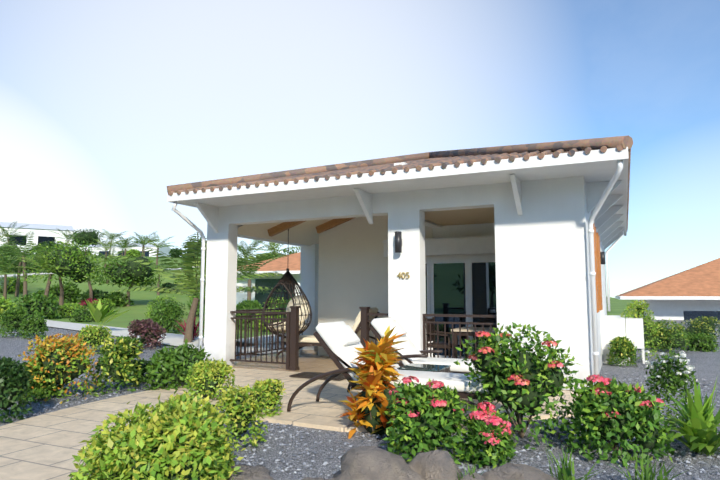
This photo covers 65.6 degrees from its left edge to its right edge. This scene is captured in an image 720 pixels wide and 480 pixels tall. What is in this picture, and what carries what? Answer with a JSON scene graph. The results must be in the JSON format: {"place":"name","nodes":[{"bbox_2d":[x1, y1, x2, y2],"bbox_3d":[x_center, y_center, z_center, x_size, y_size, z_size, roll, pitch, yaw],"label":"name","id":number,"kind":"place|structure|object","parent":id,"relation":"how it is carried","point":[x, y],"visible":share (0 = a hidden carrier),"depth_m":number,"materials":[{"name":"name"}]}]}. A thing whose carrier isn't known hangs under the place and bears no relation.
{"place":"outdoors","nodes":[
{"label":"outdoors","id":0,"kind":"place"},
{"bbox_2d":[289,372,345,379],"bbox_3d":[-0.624,2.229,9.175,0.930,0.021,0.520,-3,-6,25],"label":"door mat","id":1,"kind":"object","parent":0,"point":[314,374],"depth_m":9.13,"materials":[{"name":"fabric"}]},
{"bbox_2d":[0,253,636,338],"bbox_3d":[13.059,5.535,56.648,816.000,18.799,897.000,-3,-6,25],"label":"lawn","id":2,"kind":"structure","parent":0,"point":[141,300],"depth_m":55.75,"materials":[{"name":"green plant"}]},
{"bbox_2d":[0,222,73,253],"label":"ridge building","id":3,"kind":"structure","parent":2,"relation":"on","point":[41,233],"depth_m":136.91,"materials":[{"name":"white painted plaster"},{"name":"glass"}]},
{"bbox_2d":[0,266,198,276],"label":"hill footpath","id":4,"kind":"structure","parent":2,"relation":"on","point":[53,273],"depth_m":68.30,"materials":[{"name":"grey concrete"}]},
{"bbox_2d":[78,243,170,256],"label":"ridge building","id":5,"kind":"structure","parent":2,"relation":"on","point":[165,250],"depth_m":172.98,"materials":[{"name":"white paint"}]},
{"bbox_2d":[0,221,299,296],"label":"palm fronds","id":6,"kind":"object","parent":2,"relation":"on","point":[191,272],"visible":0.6,"depth_m":30.90,"materials":[{"name":"green plant"}]},
{"bbox_2d":[27,318,285,353],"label":"concrete walkway","id":7,"kind":"structure","parent":2,"relation":"on","point":[174,339],"depth_m":18.69,"materials":[{"name":"grey concrete"}]},
{"bbox_2d":[236,335,280,346],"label":"concrete walkway","id":8,"kind":"structure","parent":2,"relation":"on","point":[258,340],"depth_m":16.63,"materials":[{"name":"grey concrete"}]},
{"bbox_2d":[236,252,300,308],"bbox_3d":[-2.767,2.666,34.989,8.450,4.129,9.450,-2,-6,17],"label":"neighbour bungalow","id":9,"kind":"object","parent":2,"relation":"on","point":[279,265],"visible":0.19,"depth_m":31.60,"materials":[{"name":"white paint"}]},
{"bbox_2d":[3,236,635,462],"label":"plant stems","id":10,"kind":"object","parent":2,"relation":"on","point":[189,328],"visible":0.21,"depth_m":29.25,"materials":[{"name":"brown plant"}]},
{"bbox_2d":[0,232,715,479],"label":"shrub","id":11,"kind":"object","parent":2,"relation":"on","point":[374,422],"visible":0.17,"depth_m":6.29,"materials":[{"name":"green plant"}]},
{"bbox_2d":[0,318,719,479],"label":"gravel bed","id":12,"kind":"object","parent":2,"relation":"on","point":[706,365],"visible":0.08,"depth_m":5.34,"materials":[{"name":"grey gravel"}]},
{"bbox_2d":[0,388,221,479],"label":"paved walkway","id":13,"kind":"structure","parent":12,"relation":"on","point":[46,446],"depth_m":5.38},
{"bbox_2d":[0,297,282,422],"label":"bed shrubs","id":14,"kind":"object","parent":12,"relation":"on","point":[14,370],"visible":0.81,"depth_m":8.05,"materials":[{"name":"green plant"}]},
{"bbox_2d":[67,357,286,479],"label":"shrubs","id":15,"kind":"object","parent":12,"relation":"on","point":[140,432],"visible":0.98,"depth_m":3.66,"materials":[{"name":"green plant"}]},
{"bbox_2d":[340,325,405,438],"bbox_3d":[0.140,1.425,5.696,0.704,1.082,1.102,-1,-6,6],"label":"croton plant","id":16,"kind":"object","parent":12,"relation":"on","point":[379,359],"visible":0.92,"depth_m":5.48,"materials":[{"name":"orange plant"}]},
{"bbox_2d":[172,160,623,383],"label":"downpipes","id":17,"kind":"object","parent":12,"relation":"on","point":[608,189],"visible":0.94,"depth_m":7.83,"materials":[{"name":"white"}]},
{"bbox_2d":[456,300,719,479],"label":"plants","id":18,"kind":"object","parent":12,"relation":"on","point":[697,430],"visible":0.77,"depth_m":5.85,"materials":[{"name":"green plant"}]},
{"bbox_2d":[644,350,697,383],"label":"white flowers","id":19,"kind":"object","parent":18,"relation":"on","point":[683,355],"visible":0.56,"depth_m":5.96,"materials":[{"name":"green plant"}]},
{"bbox_2d":[601,315,626,364],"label":"low wall","id":20,"kind":"structure","parent":12,"relation":"on","point":[613,326],"depth_m":11.26,"materials":[{"name":"paint"}]},
{"bbox_2d":[626,317,644,363],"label":"wall","id":21,"kind":"structure","parent":12,"relation":"on","point":[634,331],"depth_m":11.42,"materials":[{"name":"white paint"}]},
{"bbox_2d":[0,228,719,351],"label":"trees","id":22,"kind":"object","parent":2,"relation":"on","point":[114,297],"visible":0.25,"depth_m":37.57,"materials":[{"name":"green plant"}]},
{"bbox_2d":[165,368,580,431],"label":"patio paving","id":23,"kind":"structure","parent":2,"relation":"on","point":[326,411],"depth_m":7.08,"materials":[{"name":"stone"}]},
{"bbox_2d":[287,321,520,417],"bbox_3d":[0.446,1.452,6.278,2.533,1.014,0.714,-3,-6,25],"label":"sun lounger","id":24,"kind":"object","parent":23,"relation":"on","point":[339,341],"visible":0.52,"depth_m":6.29,"materials":[{"name":"white fabric"}]},
{"bbox_2d":[347,317,480,391],"bbox_3d":[1.110,1.577,7.539,2.533,1.014,0.714,-3,-6,25],"label":"sun lounger","id":25,"kind":"object","parent":23,"relation":"on","point":[410,353],"visible":0.46,"depth_m":7.62,"materials":[{"name":"white fabric"}]},
{"bbox_2d":[397,363,450,401],"bbox_3d":[0.794,1.786,6.857,0.520,0.455,0.520,-3,-6,25],"label":"glass tabletop","id":26,"kind":"object","parent":23,"relation":"on","point":[428,367],"visible":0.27,"depth_m":6.80,"materials":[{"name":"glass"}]},
{"bbox_2d":[226,446,556,479],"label":"garden rocks","id":27,"kind":"object","parent":2,"relation":"on","point":[367,463],"visible":1,"depth_m":3.88,"materials":[{"name":"grey stone"}]},
{"bbox_2d":[381,322,674,468],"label":"flowering bushes","id":28,"kind":"object","parent":2,"relation":"on","point":[631,400],"visible":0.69,"depth_m":4.78,"materials":[{"name":"green plant"}]},
{"bbox_2d":[389,331,664,445],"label":"flowers","id":29,"kind":"object","parent":28,"relation":"attached to","point":[497,421],"visible":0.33,"depth_m":4.79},
{"bbox_2d":[615,258,719,320],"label":"neighbour bungalow","id":30,"kind":"object","parent":2,"relation":"on","point":[692,293],"visible":0.65,"depth_m":31.20,"materials":[{"name":"white paint"}]},
{"bbox_2d":[0,0,719,297],"label":"sky","id":31,"kind":"structure","parent":0,"point":[106,106],"materials":[{"name":"blue"}]},
{"bbox_2d":[227,349,573,390],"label":"porch floor","id":32,"kind":"structure","parent":0,"point":[311,361],"depth_m":10.95,"materials":[{"name":"tile"}]},
{"bbox_2d":[278,307,379,355],"bbox_3d":[-0.531,1.943,11.614,2.434,1.086,0.714,-3,-6,25],"label":"porch chaise","id":33,"kind":"object","parent":32,"relation":"on","point":[308,340],"visible":0.33,"depth_m":11.47,"materials":[{"name":"beige fabric"}]},
{"bbox_2d":[230,306,496,370],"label":"porch railings","id":34,"kind":"object","parent":32,"relation":"on","point":[292,340],"visible":0.46,"depth_m":10.05,"materials":[{"name":"brown"}]},
{"bbox_2d":[318,215,432,355],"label":"wall","id":35,"kind":"structure","parent":32,"relation":"on","point":[353,270],"depth_m":12.16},
{"bbox_2d":[204,162,606,389],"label":"house walls","id":36,"kind":"structure","parent":32,"relation":"on","point":[541,254],"depth_m":8.82,"materials":[{"name":"paint"}]},
{"bbox_2d":[238,219,331,245],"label":"porch ceiling","id":37,"kind":"structure","parent":36,"relation":"attached to","point":[305,233],"depth_m":12.29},
{"bbox_2d":[287,229,288,267],"bbox_3d":[-1.488,0.151,11.578,0.022,0.888,0.024,3,-6,-25],"label":"hanging chain","id":38,"kind":"object","parent":37,"relation":"hanging from","point":[288,247],"visible":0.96,"depth_m":11.58,"materials":[{"name":"grey metal"}]},
{"bbox_2d":[262,268,311,337],"bbox_3d":[-1.483,1.295,11.476,1.017,1.420,0.991,-3,-6,25],"label":"hanging egg chair","id":39,"kind":"object","parent":38,"relation":"hanging from","point":[286,276],"visible":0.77,"depth_m":11.40,"materials":[{"name":"wicker"}]},
{"bbox_2d":[268,295,309,331],"bbox_3d":[-1.477,1.509,11.467,0.800,0.753,0.852,-3,-6,25],"label":"chair cushion","id":40,"kind":"object","parent":39,"relation":"on","point":[288,308],"visible":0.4,"depth_m":11.55,"materials":[{"name":"beige fabric"}]},
{"bbox_2d":[267,217,355,236],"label":"ceiling beams","id":41,"kind":"structure","parent":37,"relation":"attached to","point":[285,226],"depth_m":11.66,"materials":[{"name":"brown wood"}]},
{"bbox_2d":[167,147,628,235],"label":"roof eave","id":42,"kind":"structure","parent":36,"relation":"attached to","point":[592,166],"depth_m":8.44,"materials":[{"name":"white paint"}]},
{"bbox_2d":[395,231,401,252],"bbox_3d":[0.632,0.036,9.110,0.110,0.340,0.155,-3,-6,25],"label":"wall lamp","id":43,"kind":"object","parent":36,"relation":"attached to","point":[398,241],"visible":0.98,"depth_m":9.05,"materials":[{"name":"grey metal"}]},
{"bbox_2d":[167,135,632,229],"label":"roof tiles","id":44,"kind":"object","parent":36,"relation":"on","point":[456,158],"visible":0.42,"depth_m":9.41,"materials":[{"name":"brown tile"}]},
{"bbox_2d":[397,272,409,278],"bbox_3d":[0.703,0.576,9.089,0.214,0.105,0.024,-3,-6,25],"label":"house number","id":45,"kind":"object","parent":36,"relation":"attached to","point":[399,275],"visible":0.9,"depth_m":9.09,"materials":[{"name":"gold metal"}]},
{"bbox_2d":[194,174,623,249],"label":"eave brackets","id":46,"kind":"object","parent":36,"relation":"attached to","point":[607,225],"visible":0.79,"depth_m":9.58,"materials":[{"name":"white paint"}]},
{"bbox_2d":[382,235,494,358],"bbox_3d":[1.748,1.196,11.185,2.640,2.480,0.420,-3,-6,25],"label":"sliding door frame","id":47,"kind":"object","parent":36,"relation":"attached to","point":[443,247],"visible":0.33,"depth_m":11.14,"materials":[{"name":"white metal"}]},
{"bbox_2d":[425,207,494,225],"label":"ceiling","id":48,"kind":"structure","parent":36,"relation":"on","point":[464,216],"depth_m":10.06,"materials":[{"name":"beige"}]},
{"bbox_2d":[593,224,602,312],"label":"window shutters","id":49,"kind":"object","parent":36,"relation":"attached to","point":[598,271],"depth_m":10.34,"materials":[{"name":"brown wood"}]},
{"bbox_2d":[600,252,604,263],"bbox_3d":[4.866,0.365,11.268,0.140,0.250,0.100,-3,-6,25],"label":"wall lamp","id":50,"kind":"object","parent":36,"relation":"attached to","point":[602,255],"visible":0.67,"depth_m":11.22,"materials":[{"name":"grey metal"}]},
{"bbox_2d":[426,317,457,357],"bbox_3d":[1.471,1.874,10.117,0.473,0.920,0.496,-3,-6,25],"label":"dining chair","id":51,"kind":"object","parent":32,"relation":"on","point":[441,344],"visible":0.67,"depth_m":10.03,"materials":[{"name":"wood"}]},
{"bbox_2d":[451,327,496,358],"bbox_3d":[2.127,1.931,9.800,0.840,0.745,0.840,-3,-6,25],"label":"dining table","id":52,"kind":"object","parent":32,"relation":"on","point":[471,330],"visible":0.42,"depth_m":9.61,"materials":[{"name":"brown wood"}]},
{"bbox_2d":[474,317,496,346],"bbox_3d":[2.436,1.908,10.461,0.496,0.920,0.473,-3,-6,25],"label":"dining chair","id":53,"kind":"object","parent":32,"relation":"on","point":[487,320],"visible":0.15,"depth_m":10.66,"materials":[{"name":"wood"}]},
{"bbox_2d":[425,262,496,355],"bbox_3d":[1.818,1.400,11.315,2.360,1.980,0.010,-3,-6,25],"label":"sliding door glass","id":54,"kind":"object","parent":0,"point":[449,288],"visible":0.21,"depth_m":11.25,"materials":[{"name":"glass"}]}
]}

